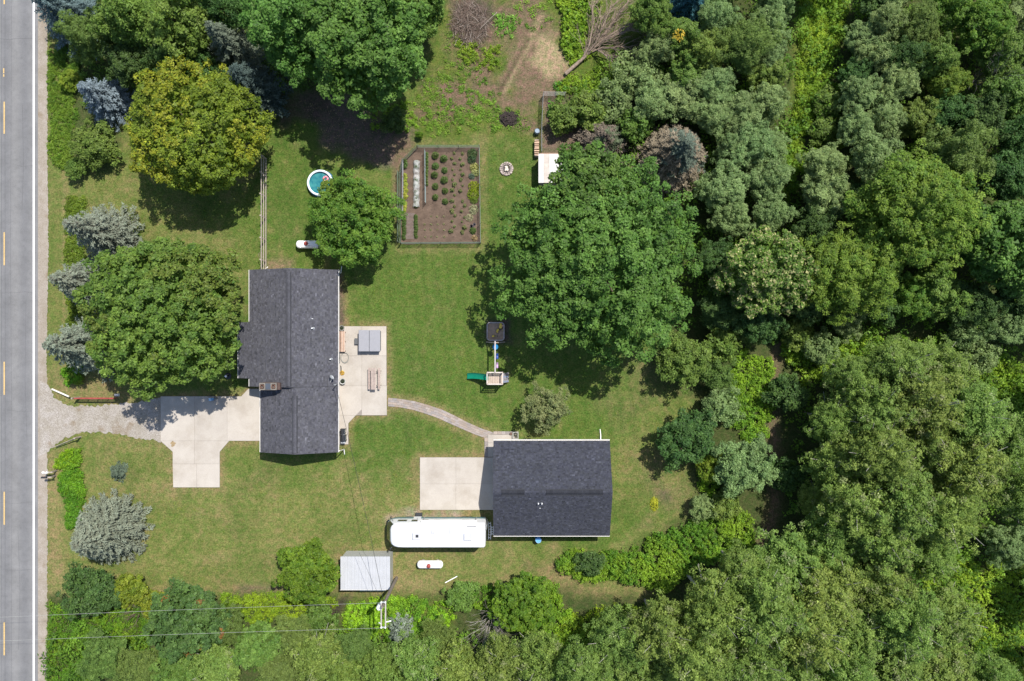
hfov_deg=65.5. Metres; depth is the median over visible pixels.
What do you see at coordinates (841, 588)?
poplar tree
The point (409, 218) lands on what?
wire panel
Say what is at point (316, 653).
tree
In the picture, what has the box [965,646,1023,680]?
poplar tree
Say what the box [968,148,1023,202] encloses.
tree
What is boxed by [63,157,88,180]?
shrub
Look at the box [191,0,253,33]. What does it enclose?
tree
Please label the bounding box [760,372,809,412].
shrub
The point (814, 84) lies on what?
tall grass
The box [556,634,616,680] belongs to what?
poplar tree
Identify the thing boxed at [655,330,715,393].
tree
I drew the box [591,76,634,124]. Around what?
shrub
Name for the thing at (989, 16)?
tree
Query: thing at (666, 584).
shrubs
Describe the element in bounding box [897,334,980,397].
poplar tree
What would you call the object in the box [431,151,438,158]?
tomato plant
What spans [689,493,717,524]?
shrub
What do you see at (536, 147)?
firewood stack
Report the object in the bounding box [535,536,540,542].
rain barrel
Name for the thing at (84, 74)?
undergrowth
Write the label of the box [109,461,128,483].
spruce bush
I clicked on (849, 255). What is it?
locust tree
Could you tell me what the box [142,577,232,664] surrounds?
oak tree
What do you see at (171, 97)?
maple tree
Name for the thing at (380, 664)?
tree
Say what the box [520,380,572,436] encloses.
apple tree
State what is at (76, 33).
tree
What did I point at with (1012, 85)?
tree
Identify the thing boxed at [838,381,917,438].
poplar tree
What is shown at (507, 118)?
mulch heap
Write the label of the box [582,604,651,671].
poplar tree
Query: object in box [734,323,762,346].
shrub
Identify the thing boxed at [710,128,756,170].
tree
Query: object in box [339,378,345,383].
planter
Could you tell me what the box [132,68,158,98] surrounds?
tree
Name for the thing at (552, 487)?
garage
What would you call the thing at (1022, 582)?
tree
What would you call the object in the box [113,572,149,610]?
shrub
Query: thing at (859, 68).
tree
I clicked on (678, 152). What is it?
spruce tree
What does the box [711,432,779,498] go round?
tree
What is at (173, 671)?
tree
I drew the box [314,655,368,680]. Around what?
tree
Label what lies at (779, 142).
tree
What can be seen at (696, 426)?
tree
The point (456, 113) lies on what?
weeds
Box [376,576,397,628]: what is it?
utility pole
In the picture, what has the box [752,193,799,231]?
tree
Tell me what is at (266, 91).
spruce tree
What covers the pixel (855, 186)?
tree
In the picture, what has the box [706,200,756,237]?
tree
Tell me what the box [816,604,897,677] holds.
poplar tree
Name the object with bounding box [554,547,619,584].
weeds
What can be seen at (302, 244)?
propane tank
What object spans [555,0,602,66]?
weeds
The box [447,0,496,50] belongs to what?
brush pile
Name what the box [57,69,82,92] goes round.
shrub
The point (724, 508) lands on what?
shrub
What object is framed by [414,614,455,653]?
tree
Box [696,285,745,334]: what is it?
tree
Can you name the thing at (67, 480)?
tall grass
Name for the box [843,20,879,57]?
tree
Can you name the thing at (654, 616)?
poplar tree
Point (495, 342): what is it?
swing beam
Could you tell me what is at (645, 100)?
tree
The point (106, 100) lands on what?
spruce tree
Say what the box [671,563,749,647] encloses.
poplar tree
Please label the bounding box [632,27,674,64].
tree
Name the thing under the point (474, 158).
herb bush
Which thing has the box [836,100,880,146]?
tree
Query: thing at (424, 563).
propane tank
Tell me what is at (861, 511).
poplar tree
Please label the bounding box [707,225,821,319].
linden tree
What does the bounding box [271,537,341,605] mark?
tree
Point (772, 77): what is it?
tree
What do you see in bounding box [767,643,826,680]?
poplar tree
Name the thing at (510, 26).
weeds
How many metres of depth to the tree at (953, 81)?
70.23 m
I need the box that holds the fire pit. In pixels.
[500,162,513,175]
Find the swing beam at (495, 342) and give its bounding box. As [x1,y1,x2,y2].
[486,341,504,371]
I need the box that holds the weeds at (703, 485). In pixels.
[696,454,720,499]
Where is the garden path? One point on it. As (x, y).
(443, 415)
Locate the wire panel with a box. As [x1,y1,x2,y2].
[406,213,414,238]
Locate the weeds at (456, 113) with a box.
[414,0,553,138]
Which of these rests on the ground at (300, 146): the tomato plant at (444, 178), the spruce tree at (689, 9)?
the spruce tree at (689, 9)
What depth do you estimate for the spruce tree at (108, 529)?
72.05 m
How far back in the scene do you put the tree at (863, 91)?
70.30 m
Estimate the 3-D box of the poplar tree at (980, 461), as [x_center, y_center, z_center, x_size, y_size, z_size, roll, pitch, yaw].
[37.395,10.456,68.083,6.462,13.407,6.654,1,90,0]
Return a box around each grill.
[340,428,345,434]
[340,434,346,442]
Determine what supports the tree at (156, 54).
on the ground at (300, 146)
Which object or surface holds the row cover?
on the garden soil
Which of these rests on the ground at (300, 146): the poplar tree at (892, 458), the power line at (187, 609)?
the poplar tree at (892, 458)
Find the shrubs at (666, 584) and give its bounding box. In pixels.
[609,509,755,595]
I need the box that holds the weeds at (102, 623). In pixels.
[44,599,156,680]
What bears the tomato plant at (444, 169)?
on the garden soil
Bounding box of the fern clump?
[53,448,74,468]
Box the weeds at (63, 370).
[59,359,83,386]
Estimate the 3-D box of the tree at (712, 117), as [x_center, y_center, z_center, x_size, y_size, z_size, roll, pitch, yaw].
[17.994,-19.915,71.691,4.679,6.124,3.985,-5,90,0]
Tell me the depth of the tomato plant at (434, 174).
74.30 m
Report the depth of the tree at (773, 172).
69.78 m
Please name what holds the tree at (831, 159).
on the ground at (300, 146)
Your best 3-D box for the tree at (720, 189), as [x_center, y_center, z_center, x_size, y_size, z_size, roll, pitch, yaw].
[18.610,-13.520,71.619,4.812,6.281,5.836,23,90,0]
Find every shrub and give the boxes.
[55,561,121,620]
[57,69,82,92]
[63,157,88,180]
[67,117,123,171]
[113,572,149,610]
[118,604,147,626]
[138,589,170,621]
[301,600,339,634]
[379,106,406,133]
[415,131,423,138]
[441,579,480,612]
[465,600,511,645]
[548,96,581,137]
[569,88,610,131]
[572,550,606,576]
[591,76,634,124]
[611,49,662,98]
[615,106,654,143]
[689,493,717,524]
[695,451,722,482]
[697,358,738,389]
[701,385,745,427]
[706,327,742,363]
[711,490,741,521]
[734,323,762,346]
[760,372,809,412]
[768,454,808,491]
[780,316,812,352]
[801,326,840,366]
[807,115,838,146]
[813,84,843,117]
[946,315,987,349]
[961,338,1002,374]
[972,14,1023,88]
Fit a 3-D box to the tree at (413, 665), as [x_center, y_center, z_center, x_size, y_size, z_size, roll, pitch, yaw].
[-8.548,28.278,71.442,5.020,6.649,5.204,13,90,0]
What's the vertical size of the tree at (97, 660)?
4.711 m
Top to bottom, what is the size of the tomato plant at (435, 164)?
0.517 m
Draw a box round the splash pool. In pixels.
[307,170,331,197]
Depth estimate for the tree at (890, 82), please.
69.69 m
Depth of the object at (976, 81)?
71.75 m
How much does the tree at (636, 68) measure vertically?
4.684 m
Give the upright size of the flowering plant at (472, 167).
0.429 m
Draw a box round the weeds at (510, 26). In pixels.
[491,12,517,38]
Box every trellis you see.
[402,161,402,210]
[424,149,425,202]
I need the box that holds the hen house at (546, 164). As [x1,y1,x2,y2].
[538,153,562,185]
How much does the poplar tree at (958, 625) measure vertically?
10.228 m
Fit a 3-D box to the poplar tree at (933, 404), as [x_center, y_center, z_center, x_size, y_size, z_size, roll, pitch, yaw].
[33.620,5.464,68.384,7.035,12.794,6.831,16,90,0]
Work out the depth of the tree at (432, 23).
68.30 m
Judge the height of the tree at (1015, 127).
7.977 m
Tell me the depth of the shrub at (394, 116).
72.98 m
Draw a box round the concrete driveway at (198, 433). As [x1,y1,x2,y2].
[161,389,259,486]
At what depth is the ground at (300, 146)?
74.67 m
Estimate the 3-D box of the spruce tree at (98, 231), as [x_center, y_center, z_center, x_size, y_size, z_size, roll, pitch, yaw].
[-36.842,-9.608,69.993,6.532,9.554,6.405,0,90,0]
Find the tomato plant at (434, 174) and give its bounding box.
[431,171,437,177]
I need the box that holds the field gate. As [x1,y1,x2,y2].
[71,396,115,398]
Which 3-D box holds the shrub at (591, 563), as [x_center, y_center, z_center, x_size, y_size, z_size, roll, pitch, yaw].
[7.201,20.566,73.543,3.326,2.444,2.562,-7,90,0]
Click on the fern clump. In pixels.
(57, 463)
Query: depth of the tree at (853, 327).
70.97 m
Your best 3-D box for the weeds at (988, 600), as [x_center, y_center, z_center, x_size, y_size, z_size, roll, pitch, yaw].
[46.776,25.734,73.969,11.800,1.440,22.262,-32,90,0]
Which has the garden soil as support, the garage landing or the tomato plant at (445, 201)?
the tomato plant at (445, 201)
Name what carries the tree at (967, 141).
on the ground at (300, 146)
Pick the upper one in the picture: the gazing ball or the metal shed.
the gazing ball
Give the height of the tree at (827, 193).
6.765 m
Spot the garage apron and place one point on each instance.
(456, 483)
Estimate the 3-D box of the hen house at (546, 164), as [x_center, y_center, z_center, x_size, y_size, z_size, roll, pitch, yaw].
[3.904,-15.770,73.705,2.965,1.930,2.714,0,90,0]
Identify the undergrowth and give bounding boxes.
[37,0,1023,680]
[76,0,427,107]
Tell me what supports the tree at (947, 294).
on the ground at (300, 146)
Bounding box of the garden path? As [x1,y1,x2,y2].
[388,398,492,437]
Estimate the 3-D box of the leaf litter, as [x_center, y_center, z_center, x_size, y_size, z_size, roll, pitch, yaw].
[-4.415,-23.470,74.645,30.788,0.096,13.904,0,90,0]
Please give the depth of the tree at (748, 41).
68.60 m
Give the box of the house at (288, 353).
[238,266,344,454]
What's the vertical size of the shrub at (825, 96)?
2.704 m
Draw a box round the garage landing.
[484,431,518,456]
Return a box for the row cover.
[413,161,419,206]
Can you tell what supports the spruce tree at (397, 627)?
on the ground at (300, 146)
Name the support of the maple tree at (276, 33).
on the ground at (300, 146)
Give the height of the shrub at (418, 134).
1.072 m
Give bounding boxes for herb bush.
[467,148,477,157]
[468,155,476,163]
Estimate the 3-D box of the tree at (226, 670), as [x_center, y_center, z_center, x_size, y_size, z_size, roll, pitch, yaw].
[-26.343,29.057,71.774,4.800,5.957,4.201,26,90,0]
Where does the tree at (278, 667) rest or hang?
on the ground at (300, 146)
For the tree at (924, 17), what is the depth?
69.47 m
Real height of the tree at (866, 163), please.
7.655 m
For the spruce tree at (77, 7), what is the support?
on the ground at (300, 146)
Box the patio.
[339,326,386,443]
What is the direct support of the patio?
on the ground at (300, 146)
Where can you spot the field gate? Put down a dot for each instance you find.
(90, 398)
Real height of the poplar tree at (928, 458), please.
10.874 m
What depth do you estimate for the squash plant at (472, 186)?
74.44 m
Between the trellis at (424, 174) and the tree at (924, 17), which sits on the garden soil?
the trellis at (424, 174)
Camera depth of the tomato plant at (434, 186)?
74.38 m
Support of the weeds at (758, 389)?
on the ground at (300, 146)
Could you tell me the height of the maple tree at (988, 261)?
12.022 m
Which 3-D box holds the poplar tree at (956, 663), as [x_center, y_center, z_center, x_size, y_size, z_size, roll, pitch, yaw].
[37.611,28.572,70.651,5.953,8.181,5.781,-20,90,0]
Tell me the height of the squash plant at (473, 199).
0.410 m
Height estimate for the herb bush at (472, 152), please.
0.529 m
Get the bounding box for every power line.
[10,628,368,640]
[14,603,363,616]
[336,388,383,600]
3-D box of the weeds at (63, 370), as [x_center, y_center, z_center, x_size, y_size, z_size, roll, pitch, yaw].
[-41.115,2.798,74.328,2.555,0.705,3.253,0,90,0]
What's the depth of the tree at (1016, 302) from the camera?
69.92 m
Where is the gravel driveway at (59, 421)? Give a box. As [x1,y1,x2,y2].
[40,381,160,454]
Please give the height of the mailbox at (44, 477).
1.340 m
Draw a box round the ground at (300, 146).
[46,0,1023,680]
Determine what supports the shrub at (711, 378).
on the ground at (300, 146)
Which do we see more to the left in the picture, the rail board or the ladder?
the rail board
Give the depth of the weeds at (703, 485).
74.16 m
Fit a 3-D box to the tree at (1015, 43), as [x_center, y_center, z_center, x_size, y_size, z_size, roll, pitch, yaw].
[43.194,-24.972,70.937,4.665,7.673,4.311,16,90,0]
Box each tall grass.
[46,43,80,169]
[56,448,86,530]
[61,194,87,384]
[781,0,851,201]
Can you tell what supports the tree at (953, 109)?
on the ground at (300, 146)
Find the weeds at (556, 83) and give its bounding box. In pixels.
[546,81,577,128]
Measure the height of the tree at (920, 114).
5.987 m
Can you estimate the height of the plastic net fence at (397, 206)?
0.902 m
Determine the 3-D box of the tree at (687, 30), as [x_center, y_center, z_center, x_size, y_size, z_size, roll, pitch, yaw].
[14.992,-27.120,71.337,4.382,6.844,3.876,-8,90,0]
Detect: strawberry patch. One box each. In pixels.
[466,214,472,221]
[469,205,477,214]
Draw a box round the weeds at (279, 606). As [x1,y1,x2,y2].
[218,590,338,623]
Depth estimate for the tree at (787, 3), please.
70.43 m
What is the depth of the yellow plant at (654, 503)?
74.51 m
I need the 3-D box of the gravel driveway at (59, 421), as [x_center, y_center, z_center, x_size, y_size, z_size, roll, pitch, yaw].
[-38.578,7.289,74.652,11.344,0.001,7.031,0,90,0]
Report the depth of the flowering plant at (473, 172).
74.48 m
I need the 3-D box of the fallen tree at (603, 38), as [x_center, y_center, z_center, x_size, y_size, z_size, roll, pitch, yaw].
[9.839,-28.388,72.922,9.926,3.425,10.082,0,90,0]
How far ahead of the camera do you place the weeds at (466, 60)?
74.44 m
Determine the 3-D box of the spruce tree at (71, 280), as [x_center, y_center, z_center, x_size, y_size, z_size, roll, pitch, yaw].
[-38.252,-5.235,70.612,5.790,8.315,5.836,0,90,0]
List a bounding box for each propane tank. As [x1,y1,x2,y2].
[296,240,318,248]
[417,559,442,567]
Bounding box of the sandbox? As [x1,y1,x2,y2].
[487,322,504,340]
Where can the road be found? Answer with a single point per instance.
(19, 312)
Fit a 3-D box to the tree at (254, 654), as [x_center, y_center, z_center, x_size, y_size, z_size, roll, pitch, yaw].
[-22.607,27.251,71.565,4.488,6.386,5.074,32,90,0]
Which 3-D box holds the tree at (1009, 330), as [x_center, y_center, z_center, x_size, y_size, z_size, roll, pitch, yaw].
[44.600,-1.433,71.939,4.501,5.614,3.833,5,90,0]
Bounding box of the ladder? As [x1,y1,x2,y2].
[488,522,490,538]
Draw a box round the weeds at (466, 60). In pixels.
[454,33,502,71]
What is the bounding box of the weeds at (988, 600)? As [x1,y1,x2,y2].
[916,546,1023,680]
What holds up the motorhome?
on the ground at (300, 146)
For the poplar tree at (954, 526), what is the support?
on the ground at (300, 146)
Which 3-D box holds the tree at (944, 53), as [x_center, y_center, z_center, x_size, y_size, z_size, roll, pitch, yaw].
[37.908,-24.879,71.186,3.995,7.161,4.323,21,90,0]
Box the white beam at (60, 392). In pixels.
[51,388,68,396]
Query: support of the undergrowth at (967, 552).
on the ground at (300, 146)
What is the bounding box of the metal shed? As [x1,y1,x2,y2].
[340,551,392,590]
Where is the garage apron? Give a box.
[420,457,492,509]
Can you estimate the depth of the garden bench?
74.13 m
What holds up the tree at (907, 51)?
on the ground at (300, 146)
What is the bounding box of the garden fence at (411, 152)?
[399,145,480,243]
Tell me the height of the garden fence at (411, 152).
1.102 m
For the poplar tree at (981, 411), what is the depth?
64.81 m
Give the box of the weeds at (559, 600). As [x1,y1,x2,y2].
[452,581,587,652]
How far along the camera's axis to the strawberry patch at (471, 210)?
74.49 m
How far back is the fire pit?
74.53 m
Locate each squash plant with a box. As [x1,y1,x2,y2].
[467,189,478,198]
[468,181,479,192]
[470,196,477,203]
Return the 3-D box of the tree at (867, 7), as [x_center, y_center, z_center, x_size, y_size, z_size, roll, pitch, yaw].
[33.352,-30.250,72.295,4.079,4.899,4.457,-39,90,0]
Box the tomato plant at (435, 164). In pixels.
[432,162,438,168]
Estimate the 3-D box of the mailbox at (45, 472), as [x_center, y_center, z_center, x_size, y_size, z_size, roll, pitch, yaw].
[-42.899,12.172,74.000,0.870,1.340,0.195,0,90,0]
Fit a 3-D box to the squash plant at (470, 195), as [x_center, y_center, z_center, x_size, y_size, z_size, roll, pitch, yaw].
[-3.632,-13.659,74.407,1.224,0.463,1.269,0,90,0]
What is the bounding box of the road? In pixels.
[0,0,37,680]
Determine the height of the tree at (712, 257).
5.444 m
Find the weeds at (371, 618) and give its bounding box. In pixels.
[341,594,456,642]
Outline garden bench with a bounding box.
[339,331,345,351]
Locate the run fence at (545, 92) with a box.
[541,91,565,152]
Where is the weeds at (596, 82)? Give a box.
[555,60,619,97]
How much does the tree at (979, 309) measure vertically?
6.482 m
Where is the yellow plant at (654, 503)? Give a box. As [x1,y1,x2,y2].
[650,497,658,510]
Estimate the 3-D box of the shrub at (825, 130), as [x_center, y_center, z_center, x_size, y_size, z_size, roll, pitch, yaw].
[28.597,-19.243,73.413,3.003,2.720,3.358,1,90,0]
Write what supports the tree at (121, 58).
on the ground at (300, 146)
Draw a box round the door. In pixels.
[413,516,421,520]
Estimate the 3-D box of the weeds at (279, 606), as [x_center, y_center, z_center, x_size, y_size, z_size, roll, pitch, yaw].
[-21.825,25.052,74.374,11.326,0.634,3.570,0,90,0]
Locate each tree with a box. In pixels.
[31,0,105,60]
[42,316,113,382]
[47,254,120,313]
[52,6,112,65]
[62,201,145,261]
[69,488,155,564]
[71,236,243,401]
[75,625,126,680]
[77,77,140,131]
[85,0,153,50]
[90,34,156,88]
[110,647,160,680]
[123,54,275,195]
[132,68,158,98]
[139,35,194,78]
[142,0,224,59]
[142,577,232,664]
[148,655,200,680]
[185,48,232,86]
[187,643,243,680]
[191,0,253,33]
[204,20,269,81]
[215,600,243,648]
[227,60,293,130]
[231,620,284,670]
[238,0,325,88]
[257,647,307,680]
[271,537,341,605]
[272,614,313,651]
[283,622,348,680]
[294,0,429,118]
[306,168,407,269]
[307,0,388,46]
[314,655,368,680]
[331,623,376,664]
[357,642,406,680]
[387,609,418,643]
[389,629,441,680]
[394,0,445,38]
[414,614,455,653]
[432,637,488,680]
[468,630,524,680]
[487,140,702,367]
[487,570,555,636]
[509,628,563,680]
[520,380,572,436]
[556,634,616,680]
[564,0,652,74]
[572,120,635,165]
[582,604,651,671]
[613,653,670,680]
[620,587,697,669]
[628,0,672,34]
[630,123,707,201]
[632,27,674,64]
[633,68,680,121]
[654,614,746,680]
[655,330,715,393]
[655,407,717,473]
[658,16,700,57]
[660,73,701,122]
[668,0,706,27]
[668,49,702,92]
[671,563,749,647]
[679,27,730,70]
[687,58,737,103]
[689,92,737,136]
[692,158,751,222]
[695,235,736,278]
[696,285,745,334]
[697,0,745,38]
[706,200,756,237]
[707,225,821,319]
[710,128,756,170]
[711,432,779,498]
[713,10,781,76]
[716,632,786,680]
[718,538,774,597]
[720,118,777,169]
[723,90,764,134]
[728,564,812,654]
[738,310,789,344]
[740,3,791,48]
[743,155,795,207]
[745,57,788,92]
[749,81,791,125]
[752,0,794,24]
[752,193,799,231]
[754,522,828,600]
[758,39,787,76]
[762,126,791,166]
[762,590,853,672]
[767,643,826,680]
[783,274,838,325]
[790,200,843,248]
[794,553,868,626]
[795,139,848,184]
[795,479,841,520]
[797,432,864,492]
[798,220,912,325]
[798,499,869,573]
[800,171,850,222]
[803,390,860,444]
[810,468,897,537]
[810,643,879,680]
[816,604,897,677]
[821,351,888,404]
[826,303,867,343]
[833,419,921,489]
[833,555,918,620]
[836,56,875,89]
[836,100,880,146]
[837,72,887,113]
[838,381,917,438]
[841,176,879,220]
[842,138,995,279]
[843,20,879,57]
[847,509,923,578]
[848,283,904,328]
[849,122,907,182]
[855,34,897,72]
[859,0,908,18]
[860,582,944,663]
[861,465,955,539]
[863,333,939,393]
[865,89,907,140]
[865,636,930,680]
[867,0,908,43]
[874,58,921,103]
[878,35,930,75]
[879,368,969,448]
[886,271,940,321]
[890,0,952,58]
[895,413,960,486]
[896,95,942,140]
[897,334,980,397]
[902,534,964,585]
[907,471,989,555]
[908,266,973,321]
[910,581,986,657]
[914,31,971,79]
[920,0,980,31]
[920,641,978,680]
[921,118,998,186]
[922,60,973,98]
[925,88,974,139]
[932,428,1011,507]
[940,370,1018,461]
[945,278,1010,333]
[953,89,1010,142]
[954,0,1017,55]
[959,199,1023,297]
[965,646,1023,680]
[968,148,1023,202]
[971,26,1023,80]
[978,66,1023,119]
[980,402,1023,475]
[981,525,1023,569]
[983,471,1023,523]
[984,308,1023,344]
[989,114,1023,159]
[994,277,1023,320]
[995,0,1023,34]
[1019,575,1023,592]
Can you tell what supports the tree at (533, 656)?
on the ground at (300, 146)
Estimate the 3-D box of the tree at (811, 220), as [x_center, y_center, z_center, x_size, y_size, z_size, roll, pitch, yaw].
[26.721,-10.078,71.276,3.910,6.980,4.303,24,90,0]
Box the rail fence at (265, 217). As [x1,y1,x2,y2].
[259,154,266,268]
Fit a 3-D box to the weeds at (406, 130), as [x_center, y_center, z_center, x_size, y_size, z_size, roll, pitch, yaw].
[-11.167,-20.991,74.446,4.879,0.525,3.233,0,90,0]
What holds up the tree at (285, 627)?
on the ground at (300, 146)
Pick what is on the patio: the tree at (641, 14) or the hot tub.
the hot tub
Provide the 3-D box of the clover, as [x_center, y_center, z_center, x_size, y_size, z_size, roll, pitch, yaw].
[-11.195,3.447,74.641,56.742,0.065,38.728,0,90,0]
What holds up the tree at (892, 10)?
on the ground at (300, 146)
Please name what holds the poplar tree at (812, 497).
on the ground at (300, 146)
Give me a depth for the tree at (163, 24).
66.62 m
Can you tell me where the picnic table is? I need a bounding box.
[368,368,380,389]
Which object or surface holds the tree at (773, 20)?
on the ground at (300, 146)
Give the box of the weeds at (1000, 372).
[780,332,1023,421]
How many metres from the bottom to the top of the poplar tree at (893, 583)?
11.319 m
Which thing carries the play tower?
on the ground at (300, 146)
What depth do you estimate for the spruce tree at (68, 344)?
68.88 m
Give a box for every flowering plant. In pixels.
[469,163,478,171]
[471,168,478,176]
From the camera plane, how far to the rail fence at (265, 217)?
73.62 m
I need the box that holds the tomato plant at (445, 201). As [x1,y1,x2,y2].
[442,198,447,204]
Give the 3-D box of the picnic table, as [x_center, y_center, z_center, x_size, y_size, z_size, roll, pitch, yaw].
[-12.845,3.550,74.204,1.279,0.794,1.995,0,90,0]
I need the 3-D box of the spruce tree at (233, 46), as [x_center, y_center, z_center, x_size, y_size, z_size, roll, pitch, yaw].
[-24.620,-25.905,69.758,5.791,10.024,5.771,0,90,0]
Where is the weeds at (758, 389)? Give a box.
[725,346,776,442]
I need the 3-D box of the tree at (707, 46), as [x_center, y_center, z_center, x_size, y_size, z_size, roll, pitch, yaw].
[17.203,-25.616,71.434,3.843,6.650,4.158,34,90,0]
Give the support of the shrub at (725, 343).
on the ground at (300, 146)
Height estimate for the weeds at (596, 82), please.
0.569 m
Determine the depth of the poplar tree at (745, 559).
66.26 m
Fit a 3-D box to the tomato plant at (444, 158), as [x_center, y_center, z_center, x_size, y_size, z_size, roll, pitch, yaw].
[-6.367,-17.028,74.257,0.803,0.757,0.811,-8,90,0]
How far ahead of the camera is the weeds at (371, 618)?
74.23 m
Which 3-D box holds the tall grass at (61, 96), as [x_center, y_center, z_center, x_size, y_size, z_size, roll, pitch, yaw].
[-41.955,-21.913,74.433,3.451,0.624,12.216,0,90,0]
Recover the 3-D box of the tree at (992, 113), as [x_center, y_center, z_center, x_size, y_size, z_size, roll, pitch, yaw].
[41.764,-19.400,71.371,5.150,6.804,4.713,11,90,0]
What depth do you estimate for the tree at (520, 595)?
71.00 m
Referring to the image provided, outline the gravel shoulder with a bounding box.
[38,5,48,680]
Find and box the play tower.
[467,371,508,384]
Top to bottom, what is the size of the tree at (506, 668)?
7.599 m
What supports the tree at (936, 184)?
on the ground at (300, 146)
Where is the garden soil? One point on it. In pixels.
(424, 211)
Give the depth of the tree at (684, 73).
70.52 m
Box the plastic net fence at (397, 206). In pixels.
[397,171,398,242]
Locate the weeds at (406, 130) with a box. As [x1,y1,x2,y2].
[369,99,417,132]
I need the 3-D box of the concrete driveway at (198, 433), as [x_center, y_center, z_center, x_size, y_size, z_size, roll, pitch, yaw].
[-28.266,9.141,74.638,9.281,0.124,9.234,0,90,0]
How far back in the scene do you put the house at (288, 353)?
71.25 m
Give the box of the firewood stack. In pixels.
[534,139,538,156]
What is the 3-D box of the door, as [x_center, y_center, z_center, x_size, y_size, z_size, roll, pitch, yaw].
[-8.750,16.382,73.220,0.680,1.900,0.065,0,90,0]
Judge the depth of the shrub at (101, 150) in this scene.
72.44 m
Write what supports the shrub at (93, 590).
on the ground at (300, 146)
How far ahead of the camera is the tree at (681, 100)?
70.46 m
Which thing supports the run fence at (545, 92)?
on the ground at (300, 146)
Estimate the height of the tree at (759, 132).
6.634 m
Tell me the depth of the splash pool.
74.31 m
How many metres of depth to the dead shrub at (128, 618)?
73.60 m
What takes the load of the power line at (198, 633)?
attached to the utility pole
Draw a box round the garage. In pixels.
[493,429,612,535]
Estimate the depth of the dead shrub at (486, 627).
72.65 m
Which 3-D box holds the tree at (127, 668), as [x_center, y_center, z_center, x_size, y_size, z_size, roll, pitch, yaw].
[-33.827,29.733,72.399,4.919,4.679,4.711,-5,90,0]
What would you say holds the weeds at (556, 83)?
on the ground at (300, 146)
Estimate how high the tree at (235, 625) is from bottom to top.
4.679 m
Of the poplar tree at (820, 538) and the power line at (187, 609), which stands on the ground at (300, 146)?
the poplar tree at (820, 538)
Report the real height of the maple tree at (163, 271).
13.656 m
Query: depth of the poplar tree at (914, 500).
63.22 m
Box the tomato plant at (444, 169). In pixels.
[442,167,447,172]
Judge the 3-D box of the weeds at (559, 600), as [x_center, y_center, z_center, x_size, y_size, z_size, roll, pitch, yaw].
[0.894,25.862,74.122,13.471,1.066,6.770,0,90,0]
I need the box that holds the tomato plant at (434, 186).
[432,183,438,189]
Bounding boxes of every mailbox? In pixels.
[41,475,55,478]
[42,470,56,473]
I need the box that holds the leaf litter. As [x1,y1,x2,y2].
[308,16,617,159]
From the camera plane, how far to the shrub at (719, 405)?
71.70 m
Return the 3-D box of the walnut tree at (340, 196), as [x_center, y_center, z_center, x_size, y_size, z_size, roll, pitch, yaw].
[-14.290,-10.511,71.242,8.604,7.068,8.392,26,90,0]
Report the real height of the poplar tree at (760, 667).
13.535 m
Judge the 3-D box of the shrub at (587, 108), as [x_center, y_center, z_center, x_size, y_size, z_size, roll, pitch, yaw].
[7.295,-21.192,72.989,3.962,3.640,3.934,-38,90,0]
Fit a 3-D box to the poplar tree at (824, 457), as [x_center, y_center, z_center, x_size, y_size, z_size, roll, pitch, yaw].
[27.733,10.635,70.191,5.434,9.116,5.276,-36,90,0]
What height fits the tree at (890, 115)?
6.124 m
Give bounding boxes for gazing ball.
[225,373,230,378]
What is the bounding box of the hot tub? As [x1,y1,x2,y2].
[354,330,380,350]
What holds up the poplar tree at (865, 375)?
on the ground at (300, 146)
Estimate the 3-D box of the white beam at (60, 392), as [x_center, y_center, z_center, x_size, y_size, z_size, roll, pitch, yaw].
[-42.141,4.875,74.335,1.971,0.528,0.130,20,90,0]
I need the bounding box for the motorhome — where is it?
[387,516,486,549]
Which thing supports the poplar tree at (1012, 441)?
on the ground at (300, 146)
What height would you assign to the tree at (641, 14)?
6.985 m
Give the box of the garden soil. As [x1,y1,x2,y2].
[400,146,480,244]
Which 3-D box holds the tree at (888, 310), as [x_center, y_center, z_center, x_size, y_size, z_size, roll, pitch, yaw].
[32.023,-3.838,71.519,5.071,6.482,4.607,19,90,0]
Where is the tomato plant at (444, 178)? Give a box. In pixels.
[441,176,447,183]
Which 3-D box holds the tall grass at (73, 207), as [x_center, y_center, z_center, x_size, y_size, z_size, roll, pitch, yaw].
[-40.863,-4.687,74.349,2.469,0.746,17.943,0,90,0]
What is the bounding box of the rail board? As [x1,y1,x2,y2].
[54,436,81,446]
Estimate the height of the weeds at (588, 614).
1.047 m
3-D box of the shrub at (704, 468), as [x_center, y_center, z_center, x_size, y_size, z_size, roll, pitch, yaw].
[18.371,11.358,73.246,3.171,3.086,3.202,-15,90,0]
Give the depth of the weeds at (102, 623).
74.32 m
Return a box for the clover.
[91,174,693,579]
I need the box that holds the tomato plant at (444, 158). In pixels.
[440,154,447,161]
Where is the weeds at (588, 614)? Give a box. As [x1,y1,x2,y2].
[554,602,682,655]
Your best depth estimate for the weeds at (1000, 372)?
74.08 m
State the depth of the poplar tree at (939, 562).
67.95 m
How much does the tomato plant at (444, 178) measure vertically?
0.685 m
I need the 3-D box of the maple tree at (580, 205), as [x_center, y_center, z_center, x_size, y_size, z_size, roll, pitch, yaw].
[7.150,-7.238,67.786,18.529,13.980,19.253,0,90,0]
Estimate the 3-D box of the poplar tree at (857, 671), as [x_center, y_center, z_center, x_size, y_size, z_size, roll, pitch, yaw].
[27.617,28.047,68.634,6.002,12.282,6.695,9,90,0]
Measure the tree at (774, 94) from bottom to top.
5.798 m
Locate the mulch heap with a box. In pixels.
[499,111,518,127]
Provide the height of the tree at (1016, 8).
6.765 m
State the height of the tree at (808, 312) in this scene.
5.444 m

